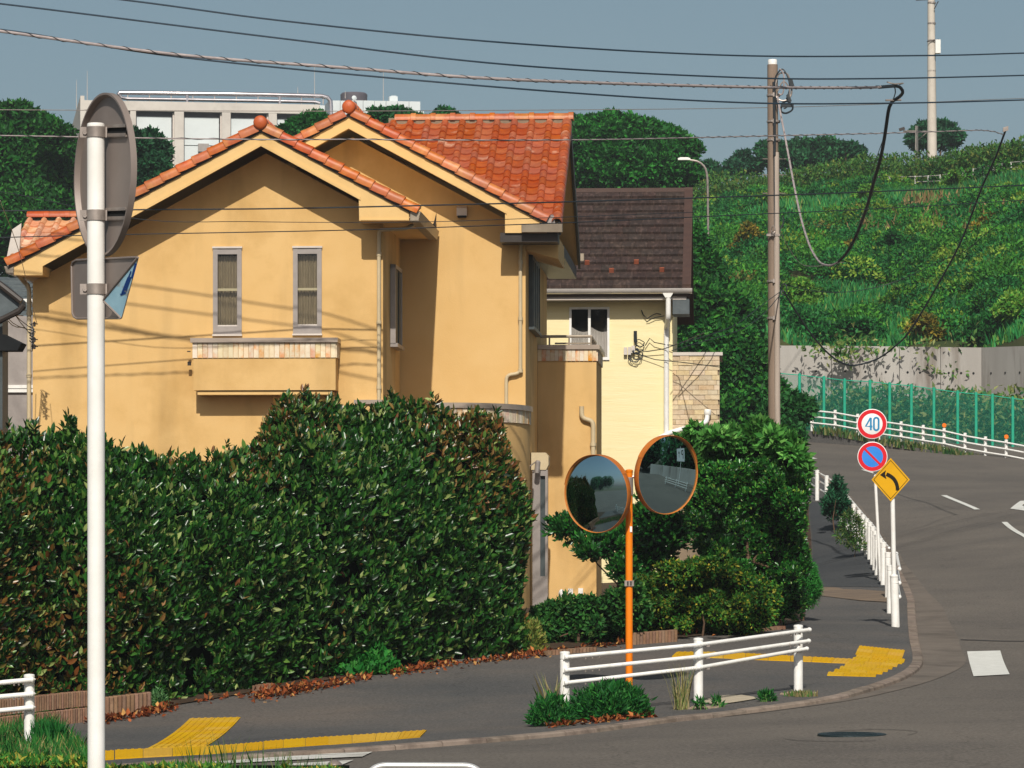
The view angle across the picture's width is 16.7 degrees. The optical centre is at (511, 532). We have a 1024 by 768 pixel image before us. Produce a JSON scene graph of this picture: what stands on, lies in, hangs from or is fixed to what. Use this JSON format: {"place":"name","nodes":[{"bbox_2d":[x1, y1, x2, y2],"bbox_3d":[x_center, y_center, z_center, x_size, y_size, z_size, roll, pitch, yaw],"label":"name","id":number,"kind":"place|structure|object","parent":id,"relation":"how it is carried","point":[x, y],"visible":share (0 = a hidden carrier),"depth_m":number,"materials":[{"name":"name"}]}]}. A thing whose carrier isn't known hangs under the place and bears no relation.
{"place":"outdoors","nodes":[
{"label":"outdoors","id":0,"kind":"place"},
{"bbox_2d":[72,67,383,166],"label":"office building","id":1,"kind":"structure","parent":0,"point":[218,120],"depth_m":262.23,"materials":[{"name":"white concrete"}]},
{"bbox_2d":[325,92,423,113],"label":"rooftop block","id":2,"kind":"structure","parent":1,"relation":"on","point":[359,99],"depth_m":270.11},
{"bbox_2d":[0,191,695,222],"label":"telephone line","id":3,"kind":"object","parent":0,"point":[369,222],"visible":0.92,"depth_m":62.00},
{"bbox_2d":[22,507,811,717],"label":"garden soil","id":4,"kind":"structure","parent":0,"point":[555,645],"depth_m":50.61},
{"bbox_2d":[0,277,32,458],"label":"grey house","id":5,"kind":"structure","parent":4,"relation":"on","point":[17,387],"depth_m":70.01,"materials":[{"name":"white paint"}]},
{"bbox_2d":[0,281,25,450],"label":"dark roof corner","id":6,"kind":"object","parent":5,"relation":"attached to","point":[12,303],"visible":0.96,"depth_m":50.00,"materials":[{"name":"grey tile"}]},
{"bbox_2d":[105,692,150,713],"bbox_3d":[-4.756,2.117,42.957,0.720,0.284,0.124,0,0,-45],"label":"edging","id":7,"kind":"object","parent":4,"relation":"on","point":[119,703],"visible":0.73,"depth_m":42.91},
{"bbox_2d":[0,383,537,714],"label":"photinia hedge","id":8,"kind":"object","parent":4,"relation":"on","point":[305,533],"visible":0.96,"depth_m":45.92,"materials":[{"name":"green plant"}]},
{"bbox_2d":[4,100,604,608],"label":"yellow house","id":9,"kind":"structure","parent":4,"relation":"on","point":[212,340],"depth_m":64.62,"materials":[{"name":"paint"}]},
{"bbox_2d":[212,246,242,335],"bbox_3d":[-5.249,-4.462,64.657,0.557,1.655,0.560,0,0,3],"label":"window","id":10,"kind":"structure","parent":9,"relation":"in","point":[227,260],"depth_m":64.44,"materials":[{"name":"glass"}]},
{"bbox_2d":[292,246,322,334],"bbox_3d":[-3.769,-4.466,64.570,0.556,1.647,0.560,0,0,3],"label":"window","id":11,"kind":"structure","parent":9,"relation":"in","point":[307,260],"depth_m":64.36,"materials":[{"name":"grey metal"}]},
{"bbox_2d":[390,264,404,350],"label":"side window","id":12,"kind":"structure","parent":9,"relation":"in","point":[395,271],"depth_m":65.82,"materials":[{"name":"glass"}]},
{"bbox_2d":[529,255,541,336],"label":"shuttered window","id":13,"kind":"structure","parent":9,"relation":"in","point":[534,267],"depth_m":69.40,"materials":[{"name":"grey metal"}]},
{"bbox_2d":[321,641,406,675],"bbox_3d":[-2.029,1.678,46.865,1.250,0.509,0.920,0,0,0],"label":"weed clump","id":14,"kind":"object","parent":4,"relation":"on","point":[381,659],"visible":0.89,"depth_m":46.61,"materials":[{"name":"green plant"}]},
{"bbox_2d":[528,574,653,646],"bbox_3d":[1.083,1.239,51.239,1.929,1.371,1.858,0,0,8],"label":"shrub","id":15,"kind":"object","parent":4,"relation":"on","point":[582,618],"visible":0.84,"depth_m":51.25,"materials":[{"name":"green plant"}]},
{"bbox_2d":[540,490,691,587],"bbox_3d":[1.691,0.500,56.650,2.550,2.699,1.581,0,0,16],"label":"ornamental tree","id":16,"kind":"object","parent":4,"relation":"on","point":[658,537],"visible":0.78,"depth_m":56.37,"materials":[{"name":"green plant"}]},
{"bbox_2d":[547,187,722,582],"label":"pale yellow house","id":17,"kind":"structure","parent":4,"relation":"on","point":[625,299],"depth_m":81.06,"materials":[{"name":"paint"}]},
{"bbox_2d":[569,307,608,359],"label":"window","id":18,"kind":"structure","parent":17,"relation":"in","point":[594,321],"depth_m":81.18,"materials":[{"name":"glass"}]},
{"bbox_2d":[633,547,783,636],"bbox_3d":[2.910,1.036,52.907,2.501,1.657,2.062,0,0,0],"label":"golden shrub","id":19,"kind":"object","parent":4,"relation":"on","point":[721,594],"visible":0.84,"depth_m":52.76,"materials":[{"name":"green plant"}]},
{"bbox_2d":[672,412,817,488],"bbox_3d":[3.608,-0.059,54.686,2.474,3.717,1.931,0,0,0],"label":"dogwood tree","id":20,"kind":"object","parent":4,"relation":"on","point":[760,434],"visible":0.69,"depth_m":54.56,"materials":[{"name":"green plant"}]},
{"bbox_2d":[700,314,790,427],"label":"evergreen tree","id":21,"kind":"object","parent":4,"relation":"on","point":[743,378],"visible":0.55,"depth_m":107.71,"materials":[{"name":"green plant"}]},
{"bbox_2d":[680,456,813,626],"bbox_3d":[3.687,0.304,54.270,2.138,3.018,2.035,0,0,0],"label":"camellia shrub","id":22,"kind":"object","parent":4,"relation":"on","point":[754,520],"visible":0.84,"depth_m":54.20,"materials":[{"name":"green plant"}]},
{"bbox_2d":[801,546,824,620],"bbox_3d":[4.926,0.981,58.519,0.612,1.598,0.752,0,0,-22],"label":"feathery bush","id":23,"kind":"object","parent":4,"relation":"on","point":[813,584],"visible":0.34,"depth_m":58.35,"materials":[{"name":"green plant"}]},
{"bbox_2d":[65,472,912,763],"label":"sidewalk","id":24,"kind":"structure","parent":0,"point":[487,699],"depth_m":44.01,"materials":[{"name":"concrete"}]},
{"bbox_2d":[105,717,426,759],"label":"tactile paving","id":25,"kind":"structure","parent":24,"relation":"on","point":[195,731],"depth_m":37.22,"materials":[{"name":"yellow tile"}]},
{"bbox_2d":[202,752,370,762],"bbox_3d":[-2.720,2.245,34.277,3.137,0.087,1.176,0,0,-25],"label":"edge line","id":26,"kind":"object","parent":24,"relation":"on","point":[348,754],"visible":0.55,"depth_m":34.54,"materials":[{"name":"paint"}]},
{"bbox_2d":[84,607,801,727],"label":"leaf litter","id":27,"kind":"object","parent":24,"relation":"on","point":[265,692],"visible":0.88,"depth_m":44.77,"materials":[{"name":"plant"}]},
{"bbox_2d":[521,615,548,650],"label":"weed clump","id":28,"kind":"object","parent":24,"relation":"on","point":[536,636],"visible":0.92,"depth_m":49.54,"materials":[{"name":"green plant"}]},
{"bbox_2d":[522,689,576,726],"bbox_3d":[0.433,1.948,38.730,0.664,0.448,0.534,0,0,0],"label":"weed clump","id":29,"kind":"object","parent":24,"relation":"on","point":[549,707],"visible":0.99,"depth_m":38.65,"materials":[{"name":"green plant"}]},
{"bbox_2d":[544,647,596,654],"bbox_3d":[0.835,1.687,49.399,0.127,0.110,0.988,0,0,45],"label":"edging","id":30,"kind":"object","parent":24,"relation":"on","point":[572,650],"visible":0.88,"depth_m":49.37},
{"bbox_2d":[565,676,657,718],"bbox_3d":[1.126,1.883,39.624,1.086,0.522,0.825,0,0,0],"label":"weed clump","id":31,"kind":"object","parent":24,"relation":"on","point":[620,696],"visible":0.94,"depth_m":39.45,"materials":[{"name":"green plant"}]},
{"bbox_2d":[564,435,697,684],"bbox_3d":[1.473,0.494,42.782,1.655,3.386,0.685,0,0,0],"label":"traffic mirror","id":32,"kind":"object","parent":24,"relation":"on","point":[598,492],"visible":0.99,"depth_m":42.74,"materials":[{"name":"orange paint"}]},
{"bbox_2d":[633,629,677,644],"bbox_3d":[2.088,1.546,51.358,0.127,0.212,0.987,0,0,43],"label":"edging","id":33,"kind":"object","parent":24,"relation":"on","point":[651,637],"visible":0.96,"depth_m":51.30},
{"bbox_2d":[665,661,694,709],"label":"grass tuft","id":34,"kind":"object","parent":24,"relation":"on","point":[682,701],"visible":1,"depth_m":40.67,"materials":[{"name":"green plant"}]},
{"bbox_2d":[560,624,811,701],"bbox_3d":[2.211,1.683,41.604,3.864,1.100,0.553,0,0,-38],"label":"front guard rail","id":35,"kind":"object","parent":24,"relation":"on","point":[698,644],"visible":0.97,"depth_m":41.31,"materials":[{"name":"metal"}]},
{"bbox_2d":[672,645,904,676],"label":"tactile paving","id":36,"kind":"structure","parent":24,"relation":"on","point":[867,661],"depth_m":48.63,"materials":[{"name":"yellow tile"}]},
{"bbox_2d":[809,470,889,584],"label":"side guard rail","id":37,"kind":"object","parent":24,"relation":"on","point":[870,537],"visible":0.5,"depth_m":78.09,"materials":[{"name":"metal"}]},
{"bbox_2d":[821,587,886,601],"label":"driveway scar","id":38,"kind":"object","parent":24,"relation":"on","point":[864,595],"visible":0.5,"depth_m":65.71,"materials":[{"name":"concrete"}]},
{"bbox_2d":[872,458,909,626],"bbox_3d":[6.115,0.215,56.232,0.615,2.837,0.150,0,0,5],"label":"diamond sign post","id":39,"kind":"object","parent":24,"relation":"on","point":[890,479],"visible":0.94,"depth_m":56.18,"materials":[{"name":"metal"}]},
{"bbox_2d":[885,552,901,612],"bbox_3d":[6.834,0.937,62.479,0.255,1.160,4.514,0,0,6],"label":"short guard rail","id":40,"kind":"object","parent":24,"relation":"on","point":[888,570],"visible":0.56,"depth_m":60.62,"materials":[{"name":"white paint"}]},
{"bbox_2d":[0,129,1002,140],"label":"wrapped cable","id":41,"kind":"object","parent":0,"point":[501,140],"visible":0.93,"depth_m":60.40,"materials":[{"name":"rubber"}]},
{"bbox_2d":[0,3,1023,79],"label":"power line","id":42,"kind":"object","parent":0,"point":[493,62],"visible":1,"depth_m":59.23,"materials":[{"name":"metal"}]},
{"bbox_2d":[0,29,1023,104],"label":"power line","id":43,"kind":"object","parent":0,"point":[551,90],"visible":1,"depth_m":59.37,"materials":[{"name":"metal"}]},
{"bbox_2d":[0,185,1023,211],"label":"power line","id":44,"kind":"object","parent":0,"point":[528,202],"visible":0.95,"depth_m":62.76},
{"bbox_2d":[0,200,1023,237],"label":"telephone line","id":45,"kind":"object","parent":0,"point":[511,224],"visible":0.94,"depth_m":62.59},
{"bbox_2d":[0,98,1023,110],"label":"power line","id":46,"kind":"object","parent":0,"point":[523,110],"visible":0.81,"depth_m":117.67,"materials":[{"name":"metal"}]},
{"bbox_2d":[0,0,1023,315],"label":"sky","id":47,"kind":"structure","parent":0,"point":[45,72],"materials":[{"name":"blue"}]},
{"bbox_2d":[87,435,1023,767],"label":"road","id":48,"kind":"structure","parent":0,"point":[965,563],"depth_m":40.80,"materials":[{"name":"asphalt"}]},
{"bbox_2d":[70,93,138,767],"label":"white sign pole","id":49,"kind":"object","parent":48,"relation":"on","point":[105,173],"visible":1,"depth_m":13.87,"materials":[{"name":"metal"}]},
{"bbox_2d":[0,750,348,767],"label":"edge planting","id":50,"kind":"object","parent":48,"relation":"on","point":[29,759],"visible":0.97,"depth_m":14.84,"materials":[{"name":"green plant"}]},
{"bbox_2d":[203,732,247,767],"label":"grass tuft","id":51,"kind":"object","parent":50,"relation":"on","point":[222,758],"visible":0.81,"depth_m":15.19,"materials":[{"name":"green plant"}]},
{"bbox_2d":[370,762,478,767],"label":"steel hoop","id":52,"kind":"object","parent":48,"relation":"on","point":[424,765],"visible":1,"depth_m":16.98,"materials":[{"name":"white"}]},
{"bbox_2d":[109,475,922,764],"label":"kerb","id":53,"kind":"structure","parent":48,"relation":"on","point":[914,667],"depth_m":38.91,"materials":[{"name":"concrete"}]},
{"bbox_2d":[733,469,965,715],"bbox_3d":[7.429,0.047,74.921,4.063,4.235,72.327,0,0,7],"label":"gutter apron","id":54,"kind":"object","parent":48,"relation":"on","point":[942,652],"visible":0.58,"depth_m":53.29,"materials":[{"name":"concrete"}]},
{"bbox_2d":[817,732,885,736],"bbox_3d":[3.418,2.036,35.005,0.700,0.037,0.700,0,0,0],"label":"manhole cover","id":55,"kind":"object","parent":48,"relation":"on","point":[847,734],"visible":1,"depth_m":34.84,"materials":[{"name":"metal"}]},
{"bbox_2d":[967,650,1008,675],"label":"crosswalk block","id":56,"kind":"structure","parent":48,"relation":"on","point":[983,663],"depth_m":49.25,"materials":[{"name":"white paint"}]},
{"bbox_2d":[122,0,1023,56],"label":"power line","id":57,"kind":"object","parent":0,"point":[553,45],"visible":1,"depth_m":59.23,"materials":[{"name":"metal"}]},
{"bbox_2d":[809,502,884,586],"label":"fresh pavement","id":58,"kind":"structure","parent":0,"point":[839,565],"depth_m":79.82,"materials":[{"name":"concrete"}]},
{"bbox_2d":[818,474,852,532],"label":"verge bush","id":59,"kind":"object","parent":58,"relation":"on","point":[835,502],"visible":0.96,"depth_m":87.79,"materials":[{"name":"green plant"}]},
{"bbox_2d":[832,507,866,556],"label":"verge weed","id":60,"kind":"object","parent":58,"relation":"on","point":[845,532],"visible":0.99,"depth_m":79.88,"materials":[{"name":"green plant"}]},
{"bbox_2d":[857,409,886,580],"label":"round sign post","id":61,"kind":"object","parent":58,"relation":"on","point":[872,427],"visible":0.99,"depth_m":69.60,"materials":[{"name":"metal"}]},
{"bbox_2d":[807,430,953,454],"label":"pavement","id":62,"kind":"structure","parent":0,"point":[819,438],"depth_m":123.04,"materials":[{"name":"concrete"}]},
{"bbox_2d":[812,425,983,455],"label":"verge grass","id":63,"kind":"structure","parent":62,"relation":"on","point":[897,443],"depth_m":121.54,"materials":[{"name":"green plant"}]},
{"bbox_2d":[781,373,1023,446],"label":"net fence","id":64,"kind":"object","parent":62,"relation":"on","point":[957,392],"visible":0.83,"depth_m":125.80,"materials":[{"name":"teal"}]},
{"bbox_2d":[788,378,1023,443],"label":"climbing vines","id":65,"kind":"object","parent":64,"relation":"attached to","point":[945,406],"visible":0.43,"depth_m":129.63,"materials":[{"name":"green plant"}]},
{"bbox_2d":[810,410,1023,458],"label":"guard rail","id":66,"kind":"object","parent":62,"relation":"on","point":[943,436],"visible":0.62,"depth_m":121.15,"materials":[{"name":"metal"}]},
{"bbox_2d":[779,199,1023,347],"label":"hillside","id":67,"kind":"structure","parent":0,"point":[1019,341],"depth_m":139.27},
{"bbox_2d":[568,106,706,193],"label":"broad tree","id":68,"kind":"object","parent":67,"relation":"on","point":[646,163],"visible":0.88,"depth_m":172.25,"materials":[{"name":"green plant"}]},
{"bbox_2d":[697,158,725,190],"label":"broad tree","id":69,"kind":"object","parent":67,"relation":"on","point":[710,163],"visible":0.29,"depth_m":224.69,"materials":[{"name":"green plant"}]},
{"bbox_2d":[721,147,765,177],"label":"broad tree","id":70,"kind":"object","parent":67,"relation":"on","point":[745,159],"visible":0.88,"depth_m":240.38,"materials":[{"name":"green plant"}]},
{"bbox_2d":[726,220,765,254],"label":"hillside shrub","id":71,"kind":"object","parent":67,"relation":"on","point":[747,228],"visible":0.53,"depth_m":162.42,"materials":[{"name":"green plant"}]},
{"bbox_2d":[751,135,856,173],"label":"broad tree","id":72,"kind":"object","parent":67,"relation":"on","point":[804,151],"visible":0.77,"depth_m":238.81,"materials":[{"name":"green plant"}]},
{"bbox_2d":[780,275,829,306],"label":"hillside shrub","id":73,"kind":"object","parent":67,"relation":"on","point":[803,296],"visible":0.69,"depth_m":148.49,"materials":[{"name":"green plant"}]},
{"bbox_2d":[781,307,829,340],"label":"hillside shrub","id":74,"kind":"object","parent":67,"relation":"on","point":[809,317],"visible":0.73,"depth_m":141.95,"materials":[{"name":"green plant"}]},
{"bbox_2d":[677,155,1023,351],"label":"hillside scrub","id":75,"kind":"object","parent":67,"relation":"on","point":[991,262],"visible":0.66,"depth_m":156.96,"materials":[{"name":"green plant"}]},
{"bbox_2d":[677,168,1023,351],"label":"hillside grass","id":76,"kind":"structure","parent":67,"relation":"on","point":[1011,329],"depth_m":149.03,"materials":[{"name":"green plant"}]},
{"bbox_2d":[816,315,888,344],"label":"hillside shrub","id":77,"kind":"object","parent":67,"relation":"on","point":[868,321],"visible":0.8,"depth_m":141.25,"materials":[{"name":"green plant"}]},
{"bbox_2d":[837,139,868,169],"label":"broad tree","id":78,"kind":"object","parent":67,"relation":"on","point":[852,147],"visible":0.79,"depth_m":236.86,"materials":[{"name":"green plant"}]},
{"bbox_2d":[686,135,1023,200],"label":"hilltop hedge","id":79,"kind":"object","parent":67,"relation":"on","point":[971,156],"visible":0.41,"depth_m":199.44,"materials":[{"name":"green plant"}]},
{"bbox_2d":[849,183,883,200],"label":"hillside shrub","id":80,"kind":"object","parent":67,"relation":"on","point":[864,187],"visible":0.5,"depth_m":189.57,"materials":[{"name":"green plant"}]},
{"bbox_2d":[871,227,912,250],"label":"hillside shrub","id":81,"kind":"object","parent":67,"relation":"on","point":[890,234],"visible":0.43,"depth_m":159.49,"materials":[{"name":"green plant"}]},
{"bbox_2d":[872,283,932,307],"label":"hillside shrub","id":82,"kind":"object","parent":67,"relation":"on","point":[895,288],"visible":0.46,"depth_m":147.10,"materials":[{"name":"green plant"}]},
{"bbox_2d":[903,311,947,341],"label":"hillside shrub","id":83,"kind":"object","parent":67,"relation":"on","point":[927,320],"visible":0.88,"depth_m":139.29,"materials":[{"name":"brown plant"}]},
{"bbox_2d":[916,0,940,159],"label":"utility pole","id":84,"kind":"object","parent":67,"relation":"on","point":[933,46],"visible":0.9,"depth_m":204.79,"materials":[{"name":"white concrete"}]},
{"bbox_2d":[902,116,967,159],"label":"broad tree","id":85,"kind":"object","parent":67,"relation":"on","point":[949,140],"visible":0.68,"depth_m":234.60,"materials":[{"name":"green plant"}]},
{"bbox_2d":[847,187,1023,238],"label":"dry grass","id":86,"kind":"structure","parent":67,"relation":"on","point":[925,196],"depth_m":175.96,"materials":[{"name":"green plant"}]},
{"bbox_2d":[938,168,967,186],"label":"hillside shrub","id":87,"kind":"object","parent":67,"relation":"on","point":[954,174],"visible":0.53,"depth_m":191.63,"materials":[{"name":"green plant"}]},
{"bbox_2d":[935,276,976,306],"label":"hillside shrub","id":88,"kind":"object","parent":67,"relation":"on","point":[963,287],"visible":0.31,"depth_m":145.53,"materials":[{"name":"green plant"}]},
{"bbox_2d":[956,310,1003,344],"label":"hillside shrub","id":89,"kind":"object","parent":67,"relation":"on","point":[987,324],"visible":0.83,"depth_m":137.80,"materials":[{"name":"green plant"}]},
{"bbox_2d":[988,285,1023,324],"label":"hillside shrub","id":90,"kind":"object","parent":67,"relation":"on","point":[1008,303],"visible":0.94,"depth_m":136.86,"materials":[{"name":"green plant"}]},
{"bbox_3d":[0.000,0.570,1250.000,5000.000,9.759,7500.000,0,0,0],"label":"ground","id":91,"kind":"structure","parent":0,"visible":0},
{"bbox_2d":[0,97,79,315],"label":"broad tree","id":92,"kind":"object","parent":91,"relation":"on","point":[40,167],"visible":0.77,"depth_m":163.77,"materials":[{"name":"green plant"}]},
{"bbox_2d":[133,124,175,186],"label":"broad tree","id":93,"kind":"object","parent":91,"relation":"on","point":[155,157],"visible":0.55,"depth_m":148.53,"materials":[{"name":"green plant"}]},
{"bbox_2d":[275,107,328,135],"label":"broad tree","id":94,"kind":"object","parent":91,"relation":"on","point":[297,124],"visible":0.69,"depth_m":139.89,"materials":[{"name":"green plant"}]},
{"bbox_2d":[366,103,460,122],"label":"broad tree","id":95,"kind":"object","parent":91,"relation":"on","point":[381,113],"visible":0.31,"depth_m":149.01,"materials":[{"name":"green plant"}]},
{"bbox_2d":[677,219,754,351],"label":"evergreen tree","id":96,"kind":"object","parent":91,"relation":"on","point":[718,296],"visible":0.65,"depth_m":116.94,"materials":[{"name":"green plant"}]},
{"bbox_2d":[678,300,780,351],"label":"evergreen tree","id":97,"kind":"object","parent":91,"relation":"on","point":[759,323],"visible":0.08,"depth_m":120.50,"materials":[{"name":"green plant"}]},
{"bbox_2d":[763,59,793,424],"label":"utility pole","id":98,"kind":"object","parent":91,"relation":"on","point":[773,235],"visible":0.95,"depth_m":87.85,"materials":[{"name":"concrete"}]},
{"bbox_2d":[0,29,880,89],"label":"wrapped cable","id":99,"kind":"object","parent":98,"relation":"attached to","point":[421,73],"visible":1,"depth_m":59.15,"materials":[{"name":"rubber"}]},
{"bbox_2d":[777,81,903,266],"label":"hanging cable","id":100,"kind":"object","parent":98,"relation":"hanging from","point":[894,99],"visible":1,"depth_m":74.68,"materials":[{"name":"rubber"}]},
{"bbox_2d":[782,126,1007,365],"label":"drop cable","id":101,"kind":"object","parent":98,"relation":"attached to","point":[1005,129],"visible":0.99,"depth_m":89.68,"materials":[{"name":"rubber"}]},
{"bbox_2d":[752,388,819,440],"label":"evergreen tree","id":102,"kind":"object","parent":91,"relation":"on","point":[799,411],"visible":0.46,"depth_m":96.95,"materials":[{"name":"green plant"}]},
{"bbox_2d":[780,346,1023,403],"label":"retaining wall","id":103,"kind":"structure","parent":91,"relation":"on","point":[993,367],"depth_m":135.81,"materials":[{"name":"concrete"}]},
{"bbox_2d":[796,321,999,386],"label":"hanging vines","id":104,"kind":"object","parent":103,"relation":"attached to","point":[842,353],"visible":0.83,"depth_m":135.44,"materials":[{"name":"green plant"}]},
{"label":"grass bank","id":105,"kind":"structure","parent":0,"visible":0},
{"bbox_2d":[0,674,35,738],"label":"guard rail","id":106,"kind":"object","parent":105,"relation":"on","point":[27,695],"visible":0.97,"depth_m":37.45,"materials":[{"name":"metal"}]},
{"bbox_2d":[0,708,87,764],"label":"lawn grass","id":107,"kind":"structure","parent":105,"relation":"on","point":[11,736],"depth_m":36.00,"materials":[{"name":"green plant"}]},
{"bbox_2d":[0,691,87,726],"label":"edging","id":108,"kind":"object","parent":105,"relation":"on","point":[60,701],"visible":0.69,"depth_m":41.54,"materials":[{"name":"brick"}]},
{"bbox_2d":[25,717,74,746],"bbox_3d":[-4.962,2.149,37.382,0.544,0.344,0.556,0,0,0],"label":"grass tuft","id":109,"kind":"object","parent":105,"relation":"on","point":[51,727],"visible":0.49,"depth_m":37.29,"materials":[{"name":"green plant"}]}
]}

